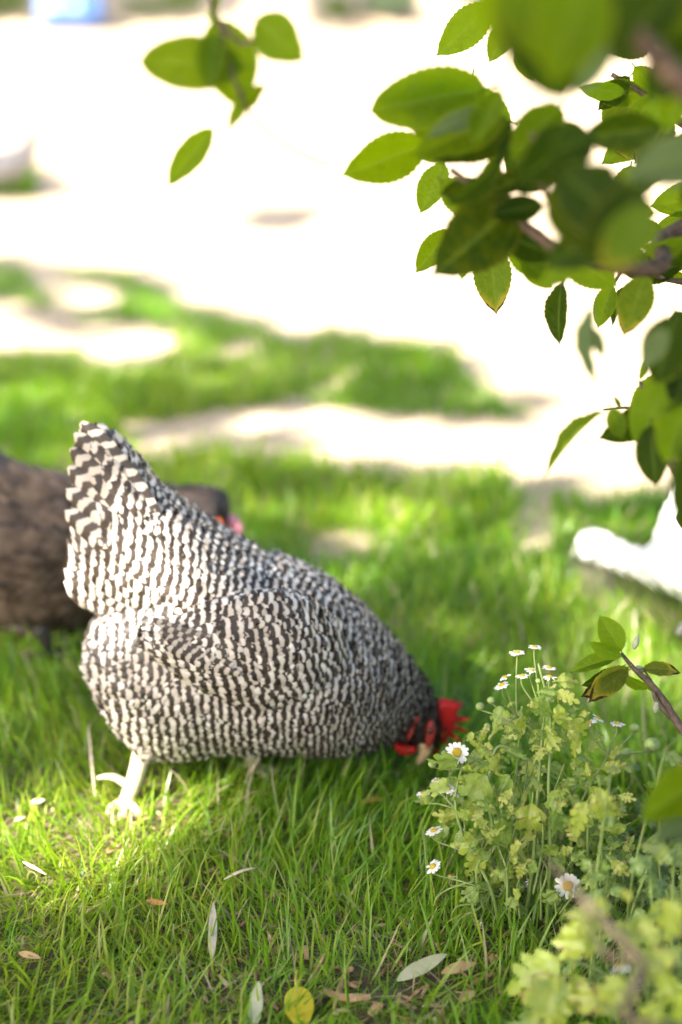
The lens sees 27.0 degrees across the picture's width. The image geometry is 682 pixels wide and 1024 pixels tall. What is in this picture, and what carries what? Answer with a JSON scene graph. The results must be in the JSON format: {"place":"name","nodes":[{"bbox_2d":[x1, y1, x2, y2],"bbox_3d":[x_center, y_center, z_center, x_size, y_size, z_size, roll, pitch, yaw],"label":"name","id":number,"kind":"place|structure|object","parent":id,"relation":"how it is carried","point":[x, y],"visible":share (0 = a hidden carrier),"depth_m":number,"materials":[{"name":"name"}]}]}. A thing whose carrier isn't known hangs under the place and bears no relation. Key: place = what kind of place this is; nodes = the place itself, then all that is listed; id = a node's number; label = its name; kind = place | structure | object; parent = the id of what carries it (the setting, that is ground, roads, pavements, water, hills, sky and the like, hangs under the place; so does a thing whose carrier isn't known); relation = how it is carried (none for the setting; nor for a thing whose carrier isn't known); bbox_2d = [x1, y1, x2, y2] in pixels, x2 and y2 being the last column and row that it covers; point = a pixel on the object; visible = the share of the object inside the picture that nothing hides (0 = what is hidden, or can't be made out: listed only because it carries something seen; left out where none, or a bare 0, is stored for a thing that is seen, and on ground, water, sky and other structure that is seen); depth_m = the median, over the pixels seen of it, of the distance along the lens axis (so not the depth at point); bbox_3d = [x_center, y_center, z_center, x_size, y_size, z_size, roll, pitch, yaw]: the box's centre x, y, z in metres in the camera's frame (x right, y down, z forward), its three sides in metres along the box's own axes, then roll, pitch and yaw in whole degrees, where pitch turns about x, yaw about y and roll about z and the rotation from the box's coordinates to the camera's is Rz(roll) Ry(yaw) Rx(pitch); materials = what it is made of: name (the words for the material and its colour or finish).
{"place":"outdoors","nodes":[
{"label":"outdoors","id":0,"kind":"place"},
{"bbox_2d":[0,163,39,196],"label":"grass","id":1,"kind":"structure","parent":0,"point":[25,184],"depth_m":5.97,"materials":[{"name":"green plant"}]},
{"bbox_2d":[0,0,473,31],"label":"bank","id":2,"kind":"structure","parent":0,"point":[427,15],"depth_m":21.90,"materials":[{"name":"white"}]},
{"bbox_2d":[0,0,34,15],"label":"shrub","id":3,"kind":"object","parent":2,"relation":"on","point":[10,7],"visible":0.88,"depth_m":21.93,"materials":[{"name":"green plant"}]},
{"bbox_2d":[109,0,173,15],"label":"shrub","id":4,"kind":"object","parent":2,"relation":"on","point":[153,5],"visible":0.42,"depth_m":21.84,"materials":[{"name":"green plant"}]},
{"bbox_2d":[158,0,207,13],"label":"shrub","id":5,"kind":"object","parent":2,"relation":"on","point":[181,5],"visible":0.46,"depth_m":21.87,"materials":[{"name":"green plant"}]},
{"bbox_2d":[318,0,354,20],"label":"shrub","id":6,"kind":"object","parent":2,"relation":"on","point":[335,8],"visible":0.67,"depth_m":21.97,"materials":[{"name":"green plant"}]},
{"bbox_2d":[356,0,419,20],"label":"shrub","id":7,"kind":"object","parent":2,"relation":"on","point":[397,5],"visible":1,"depth_m":21.87,"materials":[{"name":"green plant"}]},
{"bbox_2d":[0,30,681,1023],"bbox_3d":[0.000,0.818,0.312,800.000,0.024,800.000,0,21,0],"label":"ground","id":8,"kind":"structure","parent":0,"point":[248,220],"depth_m":4.25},
{"bbox_2d":[0,126,44,184],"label":"hen","id":9,"kind":"object","parent":8,"relation":"on","point":[17,160],"visible":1,"depth_m":5.80,"materials":[{"name":"white"}]},
{"bbox_2d":[37,0,105,31],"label":"blue drum","id":10,"kind":"object","parent":8,"relation":"on","point":[71,15],"visible":0.99,"depth_m":20.82,"materials":[{"name":"plastic"}]},
{"bbox_2d":[0,450,242,661],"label":"brown hen","id":11,"kind":"object","parent":8,"relation":"on","point":[34,535],"visible":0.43,"depth_m":1.92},
{"bbox_2d":[208,902,216,957],"bbox_3d":[-0.121,0.395,1.346,0.009,0.003,0.065,-1,38,-2],"label":"fallen leaf","id":12,"kind":"object","parent":8,"relation":"on","point":[213,937],"visible":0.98,"depth_m":1.34,"materials":[{"name":"beige plant"}]},
{"bbox_2d":[249,981,262,1023],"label":"fallen leaf","id":13,"kind":"object","parent":8,"relation":"on","point":[256,1007],"visible":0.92,"depth_m":1.26,"materials":[{"name":"white plant"}]},
{"bbox_2d":[64,421,470,823],"bbox_3d":[-0.079,0.105,1.592,0.459,0.440,0.274,0,21,0],"label":"barred hen","id":14,"kind":"object","parent":8,"relation":"on","point":[206,637],"visible":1,"depth_m":1.52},
{"bbox_2d":[284,970,313,1023],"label":"fallen leaf","id":15,"kind":"object","parent":8,"relation":"on","point":[306,1009],"visible":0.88,"depth_m":1.26,"materials":[{"name":"yellow plant"}]},
{"bbox_2d":[308,950,326,981],"bbox_3d":[-0.020,0.421,1.319,0.005,0.007,0.042,8,22,20],"label":"wood chip","id":16,"kind":"object","parent":8,"relation":"on","point":[322,960],"visible":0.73,"depth_m":1.32,"materials":[{"name":"brown wood"}]},
{"bbox_2d":[332,977,343,1009],"bbox_3d":[-0.002,0.433,1.285,0.007,0.008,0.041,2,21,6],"label":"wood chip","id":17,"kind":"object","parent":8,"relation":"on","point":[342,988],"visible":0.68,"depth_m":1.28,"materials":[{"name":"brown wood"}]},
{"bbox_2d":[0,448,681,1023],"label":"grass","id":18,"kind":"structure","parent":8,"relation":"on","point":[116,898],"depth_m":1.52,"materials":[{"name":"green plant"}]},
{"bbox_2d":[14,816,24,820],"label":"fallen leaf","id":19,"kind":"object","parent":18,"relation":"on","point":[18,818],"visible":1,"depth_m":1.53,"materials":[{"name":"plant"}]},
{"bbox_2d":[19,951,41,958],"bbox_3d":[-0.290,0.413,1.325,0.024,0.002,0.007,7,45,18],"label":"fallen leaf","id":20,"kind":"object","parent":18,"relation":"on","point":[25,954],"visible":1,"depth_m":1.32,"materials":[{"name":"orange plant"}]},
{"bbox_2d":[23,862,45,874],"bbox_3d":[-0.308,0.357,1.426,0.035,0.002,0.003,16,45,34],"label":"straw","id":21,"kind":"object","parent":18,"relation":"on","point":[32,866],"visible":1,"depth_m":1.43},
{"bbox_2d":[31,798,44,803],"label":"fallen leaf","id":22,"kind":"object","parent":18,"relation":"on","point":[39,800],"visible":0.98,"depth_m":1.55,"materials":[{"name":"plant"}]},
{"bbox_2d":[88,726,94,794],"bbox_3d":[-0.284,0.281,1.619,0.004,0.007,0.112,-9,38,-9],"label":"straw","id":23,"kind":"object","parent":18,"relation":"on","point":[91,762],"visible":0.99,"depth_m":1.61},
{"bbox_2d":[146,899,167,904],"bbox_3d":[-0.180,0.382,1.392,0.023,0.002,0.006,6,44,14],"label":"fallen leaf","id":24,"kind":"object","parent":18,"relation":"on","point":[156,902],"visible":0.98,"depth_m":1.39,"materials":[{"name":"orange plant"}]},
{"bbox_2d":[224,868,254,879],"bbox_3d":[-0.100,0.359,1.416,0.036,0.004,0.003,-13,45,-30],"label":"straw","id":25,"kind":"object","parent":18,"relation":"on","point":[240,871],"visible":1,"depth_m":1.41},
{"bbox_2d":[248,756,260,774],"bbox_3d":[-0.090,0.274,1.615,0.005,0.003,0.068,18,42,16],"label":"straw","id":26,"kind":"object","parent":18,"relation":"on","point":[254,764],"visible":0.45,"depth_m":1.60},
{"bbox_2d":[458,990,475,1001],"bbox_3d":[0.113,0.435,1.278,0.020,0.002,0.009,-14,45,-34],"label":"fallen leaf","id":27,"kind":"object","parent":18,"relation":"on","point":[463,996],"visible":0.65,"depth_m":1.28,"materials":[{"name":"brown plant"}]},
{"bbox_2d":[323,989,370,1001],"bbox_3d":[0.004,0.435,1.278,0.045,0.010,0.010,7,22,18],"label":"wood chip","id":28,"kind":"object","parent":8,"relation":"on","point":[352,997],"visible":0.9,"depth_m":1.27,"materials":[{"name":"brown wood"}]},
{"bbox_2d":[341,966,353,972],"bbox_3d":[0.006,0.422,1.314,0.012,0.007,0.008,0,21,0],"label":"wood chip","id":29,"kind":"object","parent":8,"relation":"on","point":[350,969],"visible":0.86,"depth_m":1.31,"materials":[{"name":"brown wood"}]},
{"bbox_2d":[58,779,669,1023],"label":"leaf litter","id":30,"kind":"object","parent":8,"relation":"on","point":[353,984],"visible":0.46,"depth_m":1.35,"materials":[{"name":"plant"}]},
{"bbox_2d":[362,796,383,802],"bbox_3d":[0.034,0.316,1.556,0.028,0.004,0.008,-6,45,-15],"label":"fallen leaf","id":31,"kind":"object","parent":8,"relation":"on","point":[371,797],"visible":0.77,"depth_m":1.56,"materials":[{"name":"brown plant"}]},
{"bbox_2d":[367,1002,383,1015],"bbox_3d":[0.030,0.441,1.264,0.012,0.008,0.013,16,26,35],"label":"wood chip","id":32,"kind":"object","parent":8,"relation":"on","point":[373,1006],"visible":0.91,"depth_m":1.26,"materials":[{"name":"brown wood"}]},
{"bbox_2d":[140,0,681,1023],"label":"camellia bush","id":33,"kind":"object","parent":8,"relation":"on","point":[602,224],"visible":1,"depth_m":1.03,"materials":[{"name":"green plant"}]},
{"bbox_2d":[397,953,446,980],"bbox_3d":[0.075,0.418,1.306,0.060,0.003,0.014,-16,45,-35],"label":"fallen leaf","id":34,"kind":"object","parent":8,"relation":"on","point":[426,962],"visible":0.98,"depth_m":1.30,"materials":[{"name":"plant"}]},
{"bbox_2d":[441,961,476,973],"bbox_3d":[0.109,0.419,1.308,0.036,0.003,0.010,-9,45,-21],"label":"fallen leaf","id":35,"kind":"object","parent":8,"relation":"on","point":[456,969],"visible":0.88,"depth_m":1.31,"materials":[{"name":"brown plant"}]},
{"bbox_2d":[414,645,660,943],"bbox_3d":[0.191,0.271,1.403,0.214,0.286,0.295,7,22,18],"label":"feverfew plant","id":36,"kind":"object","parent":8,"relation":"on","point":[479,790],"visible":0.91,"depth_m":1.36,"materials":[{"name":"green plant"}]},
{"bbox_2d":[507,843,681,1023],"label":"feverfew plant","id":37,"kind":"object","parent":8,"relation":"on","point":[547,992],"visible":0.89,"depth_m":1.10,"materials":[{"name":"green plant"}]},
{"bbox_2d":[562,751,681,1020],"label":"leafy weed","id":38,"kind":"object","parent":8,"relation":"on","point":[642,869],"visible":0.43,"depth_m":1.26,"materials":[{"name":"green plant"}]},
{"bbox_2d":[570,502,681,600],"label":"white hen","id":39,"kind":"object","parent":8,"relation":"on","point":[657,561],"visible":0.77,"depth_m":1.99,"materials":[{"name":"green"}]},
{"bbox_2d":[0,257,681,622],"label":"grass","id":40,"kind":"structure","parent":0,"point":[69,400],"depth_m":2.94,"materials":[{"name":"green plant"}]}
]}

